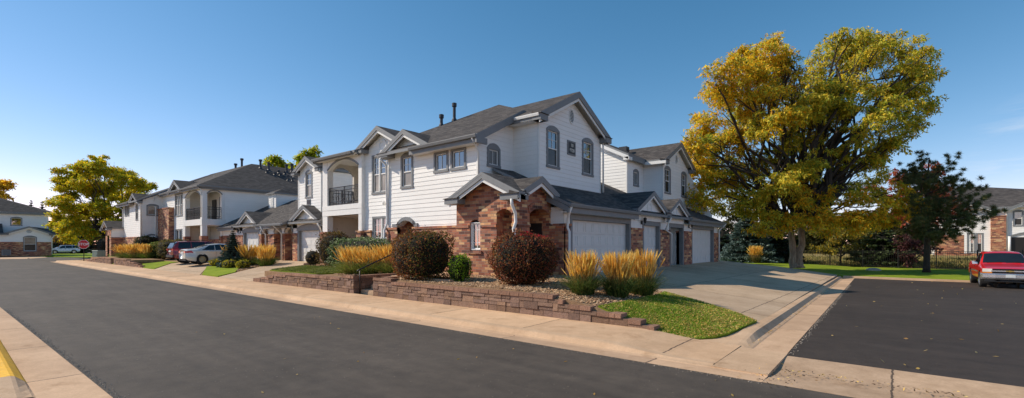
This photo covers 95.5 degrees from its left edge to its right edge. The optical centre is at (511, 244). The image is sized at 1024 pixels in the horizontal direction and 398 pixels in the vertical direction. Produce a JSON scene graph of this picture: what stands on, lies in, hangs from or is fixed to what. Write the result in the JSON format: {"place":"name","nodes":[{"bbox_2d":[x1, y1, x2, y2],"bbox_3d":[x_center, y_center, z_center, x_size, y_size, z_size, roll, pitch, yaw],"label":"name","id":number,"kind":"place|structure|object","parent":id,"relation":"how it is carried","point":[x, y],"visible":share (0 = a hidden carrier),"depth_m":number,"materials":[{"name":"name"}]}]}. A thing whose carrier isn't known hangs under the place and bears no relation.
{"place":"outdoors","nodes":[
{"label":"outdoors","id":0,"kind":"place"},
{"bbox_2d":[33,257,90,261],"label":"cross street","id":1,"kind":"structure","parent":0,"point":[51,259],"depth_m":63.40,"materials":[{"name":"asphalt"}]},
{"bbox_2d":[90,236,108,254],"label":"hedge bush","id":2,"kind":"object","parent":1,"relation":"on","point":[100,244],"visible":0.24,"depth_m":56.29,"materials":[{"name":"green plant"}]},
{"bbox_2d":[41,154,158,256],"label":"locust tree","id":3,"kind":"object","parent":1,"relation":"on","point":[97,209],"visible":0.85,"depth_m":60.57,"materials":[{"name":"yellow plant"}]},
{"bbox_2d":[41,253,113,257],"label":"end lawn","id":4,"kind":"structure","parent":0,"point":[80,255],"depth_m":76.14,"materials":[{"name":"plant"}]},
{"bbox_2d":[0,198,55,255],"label":"end house","id":5,"kind":"structure","parent":4,"relation":"on","point":[23,232],"depth_m":73.88,"materials":[{"name":"paint"}]},
{"bbox_2d":[10,217,22,225],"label":"window","id":6,"kind":"structure","parent":5,"relation":"in","point":[14,221],"depth_m":74.33,"materials":[{"name":"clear glass"}]},
{"bbox_2d":[23,236,36,251],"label":"window","id":7,"kind":"structure","parent":5,"relation":"in","point":[29,242],"depth_m":73.11,"materials":[{"name":"glass"}]},
{"bbox_2d":[53,245,80,253],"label":"parked car","id":8,"kind":"object","parent":4,"relation":"on","point":[71,249],"visible":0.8,"depth_m":90.83,"materials":[{"name":"silver metal"}]},
{"bbox_2d":[287,145,323,168],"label":"shade tree","id":9,"kind":"object","parent":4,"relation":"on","point":[314,151],"visible":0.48,"depth_m":90.44,"materials":[{"name":"green plant"}]},
{"bbox_2d":[112,261,178,268],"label":"verge lawn","id":10,"kind":"structure","parent":0,"point":[153,265],"depth_m":37.52,"materials":[{"name":"plant"}]},
{"bbox_2d":[154,261,210,274],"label":"driveway","id":11,"kind":"structure","parent":0,"point":[190,268],"depth_m":32.68,"materials":[{"name":"concrete"}]},
{"bbox_2d":[166,240,213,262],"bbox_3d":[-24.954,0.563,37.646,2.240,1.838,4.680,0,0,39],"label":"parked car","id":12,"kind":"object","parent":11,"relation":"on","point":[173,248],"visible":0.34,"depth_m":36.09,"materials":[{"name":"red paint"}]},
{"bbox_2d":[179,243,256,264],"bbox_3d":[-22.035,0.691,35.056,2.200,1.549,4.865,0,0,39],"label":"parked car","id":13,"kind":"object","parent":11,"relation":"on","point":[202,254],"visible":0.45,"depth_m":33.56,"materials":[{"name":"silver metal"}]},
{"bbox_2d":[81,256,320,274],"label":"yard","id":14,"kind":"structure","parent":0,"point":[169,259],"depth_m":42.05,"materials":[{"name":"plant"}]},
{"bbox_2d":[86,257,113,263],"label":"retaining wall","id":15,"kind":"structure","parent":14,"relation":"on","point":[106,260],"depth_m":44.28,"materials":[{"name":"stone"}]},
{"bbox_2d":[91,257,141,258],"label":"planting bed","id":16,"kind":"object","parent":14,"relation":"on","point":[121,258],"visible":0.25,"depth_m":43.86,"materials":[{"name":"soil"}]},
{"bbox_2d":[107,244,134,257],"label":"feather grass","id":17,"kind":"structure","parent":16,"relation":"on","point":[118,248],"depth_m":45.42,"materials":[{"name":"plant"}]},
{"bbox_2d":[108,243,145,257],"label":"feather grass","id":18,"kind":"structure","parent":16,"relation":"on","point":[129,249],"depth_m":44.51,"materials":[{"name":"plant"}]},
{"bbox_2d":[132,244,154,258],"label":"feather grass","id":19,"kind":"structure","parent":16,"relation":"on","point":[144,249],"depth_m":43.52,"materials":[{"name":"plant"}]},
{"bbox_2d":[114,258,144,267],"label":"retaining wall","id":20,"kind":"structure","parent":14,"relation":"on","point":[123,262],"depth_m":38.41,"materials":[{"name":"stone"}]},
{"bbox_2d":[133,235,157,255],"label":"hedge bush","id":21,"kind":"object","parent":14,"relation":"on","point":[145,239],"visible":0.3,"depth_m":46.47,"materials":[{"name":"green plant"}]},
{"bbox_2d":[130,258,163,262],"bbox_3d":[-32.738,1.425,41.016,4.300,0.250,2.340,0,0,39],"label":"planting bed","id":22,"kind":"object","parent":14,"relation":"on","point":[149,260],"visible":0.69,"depth_m":39.96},
{"bbox_2d":[148,241,166,258],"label":"hedge bush","id":23,"kind":"object","parent":14,"relation":"on","point":[154,251],"visible":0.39,"depth_m":43.74,"materials":[{"name":"green plant"}]},
{"bbox_2d":[155,238,183,258],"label":"hedge bush","id":24,"kind":"object","parent":14,"relation":"on","point":[161,247],"visible":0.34,"depth_m":42.49,"materials":[{"name":"green plant"}]},
{"bbox_2d":[100,158,297,255],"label":"townhouse building","id":25,"kind":"structure","parent":14,"relation":"on","point":[201,208],"depth_m":45.58,"materials":[{"name":"paint"}]},
{"bbox_2d":[146,204,158,215],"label":"window","id":26,"kind":"structure","parent":25,"relation":"in","point":[150,209],"depth_m":47.67,"materials":[{"name":"glass"}]},
{"bbox_2d":[175,193,182,216],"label":"window","id":27,"kind":"structure","parent":25,"relation":"in","point":[178,197],"depth_m":45.01,"materials":[{"name":"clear glass"}]},
{"bbox_2d":[216,231,243,267],"bbox_3d":[-18.784,0.362,31.290,2.115,2.641,2.050,0,0,39],"label":"blue spruce","id":28,"kind":"object","parent":14,"relation":"on","point":[231,252],"visible":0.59,"depth_m":30.95,"materials":[{"name":"green plant"}]},
{"bbox_2d":[219,244,257,265],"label":"feather grass","id":29,"kind":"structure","parent":14,"relation":"on","point":[250,252],"depth_m":31.05,"materials":[{"name":"plant"}]},
{"bbox_2d":[252,246,281,265],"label":"feather grass","id":30,"kind":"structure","parent":14,"relation":"on","point":[263,254],"depth_m":30.13,"materials":[{"name":"plant"}]},
{"bbox_2d":[215,156,352,260],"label":"garage wing","id":31,"kind":"structure","parent":14,"relation":"on","point":[287,223],"depth_m":33.78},
{"bbox_2d":[246,232,257,258],"bbox_3d":[-21.265,0.115,38.309,2.850,2.190,0.104,0,0,39],"label":"garage door","id":32,"kind":"structure","parent":31,"relation":"in","point":[251,238],"depth_m":38.40,"materials":[{"name":"metal"}]},
{"bbox_2d":[305,170,312,198],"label":"window","id":33,"kind":"structure","parent":31,"relation":"in","point":[308,174],"depth_m":33.11,"materials":[{"name":"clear glass"}]},
{"bbox_2d":[302,230,318,260],"bbox_3d":[-13.857,0.115,32.204,2.850,2.190,0.104,0,0,39],"label":"garage door","id":34,"kind":"structure","parent":31,"relation":"in","point":[309,237],"depth_m":32.43,"materials":[{"name":"metal"}]},
{"bbox_2d":[202,266,238,276],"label":"island lawn","id":35,"kind":"structure","parent":0,"point":[214,271],"depth_m":28.00,"materials":[{"name":"plant"}]},
{"bbox_2d":[220,260,318,280],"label":"driveway","id":36,"kind":"structure","parent":0,"point":[251,274],"depth_m":27.11,"materials":[{"name":"concrete"}]},
{"bbox_2d":[262,154,288,167],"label":"shade tree","id":37,"kind":"object","parent":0,"point":[276,161],"visible":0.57,"depth_m":93.69,"materials":[{"name":"green plant"}]},
{"bbox_2d":[270,265,342,274],"bbox_3d":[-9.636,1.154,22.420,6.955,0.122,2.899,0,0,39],"label":"bank grass","id":38,"kind":"structure","parent":0,"point":[309,269],"depth_m":21.70,"materials":[{"name":"plant"}]},
{"bbox_2d":[265,265,405,276],"bbox_3d":[-8.770,1.360,24.107,13.800,0.300,6.950,0,0,39],"label":"planting bed","id":39,"kind":"object","parent":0,"point":[268,272],"visible":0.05,"depth_m":21.28,"materials":[{"name":"soil"}]},
{"bbox_2d":[304,250,319,265],"bbox_3d":[-11.180,0.792,26.020,1.062,1.075,0.848,0,0,39],"label":"twiggy shrub","id":40,"kind":"object","parent":39,"relation":"on","point":[310,256],"visible":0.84,"depth_m":25.77,"materials":[{"name":"green plant"}]},
{"bbox_2d":[315,229,349,266],"bbox_3d":[-9.402,0.242,24.792,1.847,2.178,1.968,0,0,39],"label":"barberry bush","id":41,"kind":"object","parent":39,"relation":"on","point":[323,255],"visible":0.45,"depth_m":24.27,"materials":[{"name":"brown plant"}]},
{"bbox_2d":[315,245,369,273],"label":"feather grass","id":42,"kind":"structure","parent":39,"relation":"on","point":[346,253],"depth_m":19.25,"materials":[{"name":"plant"}]},
{"bbox_2d":[324,235,390,266],"bbox_3d":[-7.274,0.412,22.725,5.413,1.820,1.652,0,0,39],"label":"variegated hedge","id":43,"kind":"object","parent":39,"relation":"on","point":[362,241],"visible":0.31,"depth_m":22.37,"materials":[{"name":"green plant"}]},
{"bbox_2d":[349,273,397,293],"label":"retaining wall","id":44,"kind":"structure","parent":39,"relation":"on","point":[366,281],"depth_m":17.24,"materials":[{"name":"stone"}]},
{"bbox_2d":[311,91,726,275],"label":"townhouse building","id":45,"kind":"structure","parent":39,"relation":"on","point":[563,172],"depth_m":21.78,"materials":[{"name":"white paint"}]},
{"bbox_2d":[371,155,387,194],"bbox_3d":[-6.875,-3.770,24.725,1.920,2.120,0.135,0,0,39],"label":"window","id":46,"kind":"structure","parent":45,"relation":"in","point":[378,168],"depth_m":25.04,"materials":[{"name":"clear glass"}]},
{"bbox_2d":[372,216,388,243],"bbox_3d":[-6.859,-0.350,24.712,1.880,2.320,0.135,0,0,39],"label":"window","id":47,"kind":"structure","parent":45,"relation":"in","point":[378,222],"depth_m":25.00,"materials":[{"name":"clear glass"}]},
{"bbox_2d":[400,152,413,188],"bbox_3d":[-4.983,-3.525,22.129,0.960,1.710,0.135,0,0,39],"label":"window","id":48,"kind":"structure","parent":45,"relation":"in","point":[406,160],"depth_m":22.19,"materials":[{"name":"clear glass"}]},
{"bbox_2d":[433,150,448,172],"bbox_3d":[-3.124,-3.760,20.597,0.980,1.140,0.135,0,0,39],"label":"window","id":49,"kind":"structure","parent":45,"relation":"in","point":[441,160],"depth_m":20.62,"materials":[{"name":"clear glass"}]},
{"bbox_2d":[450,147,466,170],"bbox_3d":[-2.283,-3.760,19.903,0.980,1.140,0.135,0,0,39],"label":"window","id":50,"kind":"structure","parent":45,"relation":"in","point":[457,156],"depth_m":19.93,"materials":[{"name":"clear glass"}]},
{"bbox_2d":[470,222,479,249],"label":"window","id":51,"kind":"structure","parent":45,"relation":"in","point":[475,226],"depth_m":18.07,"materials":[{"name":"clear glass"}]},
{"bbox_2d":[487,143,500,168],"bbox_3d":[-0.803,-3.810,19.918,0.135,1.040,0.880,0,0,39],"label":"window","id":52,"kind":"structure","parent":45,"relation":"in","point":[493,150],"depth_m":19.94,"materials":[{"name":"clear glass"}]},
{"bbox_2d":[530,223,541,234],"bbox_3d":[0.994,0.215,18.557,0.830,2.130,0.045,0,0,39],"label":"entry door","id":53,"kind":"structure","parent":45,"relation":"in","point":[536,227],"depth_m":18.54,"materials":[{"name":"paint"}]},
{"bbox_2d":[546,126,559,169],"bbox_3d":[1.819,-4.365,20.867,0.135,1.910,1.060,0,0,39],"label":"window","id":54,"kind":"structure","parent":45,"relation":"in","point":[552,133],"depth_m":20.94,"materials":[{"name":"clear glass"}]},
{"bbox_2d":[582,138,593,176],"bbox_3d":[3.759,-4.365,23.221,0.135,1.910,1.120,0,0,39],"label":"window","id":55,"kind":"structure","parent":45,"relation":"in","point":[587,144],"depth_m":23.32,"materials":[{"name":"clear glass"}]},
{"bbox_2d":[573,220,624,271],"bbox_3d":[3.810,0.110,20.406,0.104,2.200,5.080,0,0,39],"label":"garage door","id":56,"kind":"structure","parent":45,"relation":"in","point":[603,237],"depth_m":20.31,"materials":[{"name":"white metal"}]},
{"bbox_2d":[644,226,655,265],"bbox_3d":[7.104,0.110,24.403,0.104,2.200,1.980,0,0,39],"label":"garage door","id":57,"kind":"structure","parent":45,"relation":"in","point":[649,231],"depth_m":24.61,"materials":[{"name":"metal"}]},
{"bbox_2d":[664,166,670,194],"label":"window","id":58,"kind":"structure","parent":45,"relation":"in","point":[667,171],"depth_m":31.62,"materials":[{"name":"clear glass"}]},
{"bbox_2d":[681,171,686,197],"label":"window","id":59,"kind":"structure","parent":45,"relation":"in","point":[683,175],"depth_m":34.03,"materials":[{"name":"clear glass"}]},
{"bbox_2d":[693,229,709,262],"bbox_3d":[12.494,0.110,30.943,0.104,2.200,4.330,0,0,39],"label":"garage door","id":60,"kind":"structure","parent":45,"relation":"in","point":[701,238],"depth_m":31.09,"materials":[{"name":"metal"}]},
{"bbox_2d":[342,246,382,274],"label":"feather grass","id":61,"kind":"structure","parent":0,"point":[372,256],"depth_m":18.99,"materials":[{"name":"plant"}]},
{"bbox_2d":[337,242,398,273],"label":"feather grass","id":62,"kind":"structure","parent":0,"point":[384,251],"depth_m":18.71,"materials":[{"name":"plant"}]},
{"bbox_2d":[58,260,740,361],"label":"sidewalk","id":63,"kind":"structure","parent":0,"point":[669,343],"depth_m":11.01,"materials":[{"name":"concrete"}]},
{"bbox_2d":[253,273,358,292],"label":"retaining wall","id":64,"kind":"structure","parent":63,"relation":"on","point":[345,283],"depth_m":18.58,"materials":[{"name":"brown stone"}]},
{"bbox_2d":[56,261,715,366],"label":"kerb","id":65,"kind":"structure","parent":63,"relation":"on","point":[574,340],"depth_m":10.73,"materials":[{"name":"concrete"}]},
{"bbox_2d":[373,277,659,330],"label":"retaining wall","id":66,"kind":"structure","parent":63,"relation":"on","point":[542,304],"depth_m":12.27,"materials":[{"name":"brown stone"}]},
{"bbox_2d":[0,256,852,397],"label":"street","id":67,"kind":"structure","parent":0,"point":[63,301],"depth_m":8.10,"materials":[{"name":"grey asphalt"}]},
{"bbox_2d":[0,340,34,397],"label":"kerb","id":68,"kind":"structure","parent":67,"relation":"on","point":[13,383],"depth_m":6.10,"materials":[{"name":"yellow paint"}]},
{"bbox_2d":[0,307,112,397],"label":"gutter","id":69,"kind":"object","parent":67,"relation":"on","point":[46,370],"visible":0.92,"depth_m":7.15,"materials":[{"name":"concrete"}]},
{"bbox_2d":[5,309,128,397],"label":"kerb grit","id":70,"kind":"object","parent":67,"relation":"on","point":[65,356],"visible":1,"depth_m":8.08,"materials":[{"name":"gravel"}]},
{"bbox_2d":[54,262,831,381],"bbox_3d":[-14.647,2.006,39.948,70.580,0.293,28.785,0,0,39],"label":"gutter","id":71,"kind":"object","parent":67,"relation":"on","point":[699,368],"depth_m":9.28,"materials":[{"name":"beige concrete"}]},
{"bbox_2d":[157,280,756,382],"bbox_3d":[-7.644,1.891,15.399,28.594,0.010,0.178,0,0,39],"label":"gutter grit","id":72,"kind":"object","parent":71,"relation":"on","point":[482,335],"visible":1,"depth_m":9.47,"materials":[{"name":"gravel"}]},
{"bbox_2d":[0,0,1023,241],"label":"sky","id":73,"kind":"structure","parent":0,"point":[167,90],"materials":[{"name":"blue"}]},
{"bbox_2d":[396,274,661,311],"bbox_3d":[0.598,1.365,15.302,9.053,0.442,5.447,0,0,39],"label":"stone mulch","id":74,"kind":"object","parent":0,"point":[480,280],"visible":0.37,"depth_m":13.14,"materials":[{"name":"beige gravel"}]},
{"bbox_2d":[385,227,456,280],"bbox_3d":[-3.119,0.313,16.016,2.484,1.999,2.236,0,0,39],"label":"barberry bush","id":75,"kind":"object","parent":74,"relation":"on","point":[422,254],"visible":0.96,"depth_m":15.37,"materials":[{"name":"brown plant"}]},
{"bbox_2d":[447,253,472,280],"bbox_3d":[-1.686,0.764,15.104,0.853,1.085,0.790,0,0,39],"label":"green bush","id":76,"kind":"object","parent":74,"relation":"on","point":[459,267],"visible":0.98,"depth_m":14.89,"materials":[{"name":"green plant"}]},
{"bbox_2d":[485,229,561,285],"bbox_3d":[0.320,0.417,13.815,2.340,1.831,2.337,0,0,39],"label":"barberry bush","id":77,"kind":"object","parent":74,"relation":"on","point":[528,258],"visible":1,"depth_m":13.28,"materials":[{"name":"brown plant"}]},
{"bbox_2d":[531,249,615,294],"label":"feather grass","id":78,"kind":"object","parent":74,"relation":"on","point":[582,269],"depth_m":11.93,"materials":[{"name":"yellow plant"}]},
{"bbox_2d":[585,249,664,297],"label":"feather grass","id":79,"kind":"object","parent":74,"relation":"on","point":[619,270],"depth_m":12.01,"materials":[{"name":"yellow plant"}]},
{"bbox_2d":[593,247,691,295],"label":"feather grass","id":80,"kind":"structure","parent":74,"relation":"on","point":[644,270],"depth_m":12.71,"materials":[{"name":"plant"}]},
{"bbox_2d":[598,291,756,339],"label":"lawn","id":81,"kind":"structure","parent":0,"point":[733,321],"depth_m":10.43,"materials":[{"name":"green plant"}]},
{"bbox_2d":[592,261,836,321],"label":"garage driveway","id":82,"kind":"structure","parent":0,"point":[757,292],"depth_m":19.26,"materials":[{"name":"concrete"}]},
{"bbox_2d":[702,328,743,342],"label":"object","id":83,"kind":"object","parent":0,"point":[725,339],"visible":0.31,"depth_m":9.17,"materials":[{"name":"concrete"}]},
{"bbox_2d":[711,347,787,376],"bbox_3d":[3.859,2.007,7.724,1.030,0.254,1.770,0,0,39],"label":"corner apron","id":84,"kind":"object","parent":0,"point":[750,360],"visible":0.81,"depth_m":7.48,"materials":[{"name":"concrete"}]},
{"bbox_2d":[742,261,977,280],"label":"lawn","id":85,"kind":"structure","parent":0,"point":[948,274],"depth_m":33.92,"materials":[{"name":"green plant"}]},
{"bbox_2d":[718,215,783,262],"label":"blue spruce","id":86,"kind":"object","parent":85,"relation":"on","point":[737,249],"visible":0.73,"depth_m":43.94,"materials":[{"name":"green plant"}]},
{"bbox_2d":[740,245,768,261],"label":"feather grass","id":87,"kind":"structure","parent":85,"relation":"on","point":[752,256],"depth_m":39.80,"materials":[{"name":"plant"}]},
{"bbox_2d":[767,226,805,263],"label":"dark spruce","id":88,"kind":"object","parent":85,"relation":"on","point":[780,246],"visible":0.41,"depth_m":44.90,"materials":[{"name":"green plant"}]},
{"bbox_2d":[679,26,949,267],"bbox_3d":[23.241,-7.691,35.597,21.906,19.148,11.476,0,0,10],"label":"ash tree","id":89,"kind":"object","parent":85,"relation":"on","point":[804,191],"visible":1,"depth_m":34.09,"materials":[{"name":"yellow plant"}]},
{"bbox_2d":[804,249,1022,268],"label":"iron fence","id":90,"kind":"object","parent":85,"relation":"on","point":[898,266],"visible":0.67,"depth_m":39.57,"materials":[{"name":"black metal"}]},
{"bbox_2d":[893,149,1009,272],"bbox_3d":[30.632,-2.545,33.273,8.043,9.130,5.036,0,0,0],"label":"deciduous tree","id":91,"kind":"object","parent":85,"relation":"on","point":[927,234],"visible":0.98,"depth_m":32.75,"materials":[{"name":"green plant"}]},
{"bbox_2d":[803,253,976,269],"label":"field","id":92,"kind":"structure","parent":0,"point":[931,256],"depth_m":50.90,"materials":[{"name":"green plant"}]},
{"bbox_2d":[718,228,730,251],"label":"dark spruce","id":93,"kind":"object","parent":92,"relation":"on","point":[724,239],"visible":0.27,"depth_m":59.16,"materials":[{"name":"green plant"}]},
{"bbox_2d":[716,210,740,238],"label":"background tree","id":94,"kind":"object","parent":92,"relation":"on","point":[729,225],"visible":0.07,"depth_m":68.02,"materials":[{"name":"green plant"}]},
{"bbox_2d":[794,226,852,253],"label":"background tree","id":95,"kind":"object","parent":92,"relation":"on","point":[810,239],"visible":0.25,"depth_m":64.62,"materials":[{"name":"green plant"}]},
{"bbox_2d":[807,226,871,265],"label":"golden shrub","id":96,"kind":"object","parent":92,"relation":"on","point":[848,247],"visible":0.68,"depth_m":43.05,"materials":[{"name":"green plant"}]},
{"bbox_2d":[842,228,921,267],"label":"green spruce","id":97,"kind":"object","parent":92,"relation":"on","point":[879,244],"visible":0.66,"depth_m":41.67,"materials":[{"name":"green plant"}]},
{"bbox_2d":[852,208,916,250],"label":"background tree","id":98,"kind":"object","parent":92,"relation":"on","point":[896,228],"visible":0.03,"depth_m":62.46,"materials":[{"name":"green plant"}]},
{"bbox_2d":[865,161,967,250],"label":"red maple","id":99,"kind":"object","parent":92,"relation":"on","point":[904,222],"visible":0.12,"depth_m":44.42,"materials":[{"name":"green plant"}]},
{"bbox_2d":[890,230,944,267],"bbox_3d":[35.461,0.264,40.130,5.468,3.507,3.302,0,0,-7],"label":"purple shrub","id":100,"kind":"object","parent":92,"relation":"on","point":[908,245],"visible":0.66,"depth_m":39.87,"materials":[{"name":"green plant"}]},
{"bbox_2d":[890,187,1023,255],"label":"townhouse building","id":101,"kind":"structure","parent":92,"relation":"on","point":[1002,231],"depth_m":51.92,"materials":[{"name":"brown brick"}]},
{"bbox_2d":[967,233,975,252],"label":"window","id":102,"kind":"structure","parent":101,"relation":"in","point":[970,243],"depth_m":52.87,"materials":[{"name":"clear glass"}]},
{"bbox_2d":[976,233,982,252],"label":"window","id":103,"kind":"structure","parent":101,"relation":"in","point":[979,240],"depth_m":52.45,"materials":[{"name":"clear glass"}]},
{"bbox_2d":[1011,237,1023,255],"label":"garage door","id":104,"kind":"structure","parent":101,"relation":"in","point":[1017,243],"depth_m":50.53,"materials":[{"name":"paint"}]},
{"bbox_2d":[1013,210,1023,225],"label":"window","id":105,"kind":"structure","parent":101,"relation":"in","point":[1018,215],"depth_m":50.55,"materials":[{"name":"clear glass"}]},
{"bbox_2d":[762,356,1023,397],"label":"cross pan","id":106,"kind":"object","parent":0,"point":[868,376],"visible":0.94,"depth_m":6.44,"materials":[{"name":"concrete"}]},
{"bbox_2d":[737,368,967,397],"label":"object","id":107,"kind":"object","parent":106,"relation":"on","point":[851,381],"visible":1,"depth_m":6.41,"materials":[{"name":"brown plant"}]},
{"bbox_2d":[787,278,1023,386],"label":"side street","id":108,"kind":"structure","parent":0,"point":[955,328],"depth_m":10.50,"materials":[{"name":"grey asphalt"}]},
{"bbox_2d":[752,278,853,352],"bbox_3d":[13.104,2.031,19.070,0.590,0.266,27.717,0,0,38],"label":"side gutter","id":109,"kind":"object","parent":108,"relation":"on","point":[786,336],"visible":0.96,"depth_m":11.29,"materials":[{"name":"concrete"}]},
{"bbox_2d":[724,276,841,347],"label":"side kerb","id":110,"kind":"structure","parent":109,"relation":"on","point":[747,337],"depth_m":11.20,"materials":[{"name":"concrete"}]},
{"bbox_2d":[843,276,1012,283],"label":"kerb","id":111,"kind":"structure","parent":108,"relation":"on","point":[914,279],"depth_m":27.80,"materials":[{"name":"concrete"}]},
{"bbox_2d":[968,251,1023,287],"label":"pickup truck","id":112,"kind":"object","parent":108,"relation":"on","point":[991,267],"visible":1,"depth_m":23.03,"materials":[{"name":"red paint"}]},
{"label":"ground","id":113,"kind":"structure","parent":0,"visible":0},
{"bbox_2d":[0,179,17,200],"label":"shade tree","id":114,"kind":"object","parent":113,"relation":"on","point":[7,185],"visible":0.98,"depth_m":114.13,"materials":[{"name":"yellow plant"}]},
{"bbox_2d":[53,221,96,253],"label":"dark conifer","id":115,"kind":"object","parent":113,"relation":"on","point":[81,251],"visible":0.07,"depth_m":113.29,"materials":[{"name":"green plant"}]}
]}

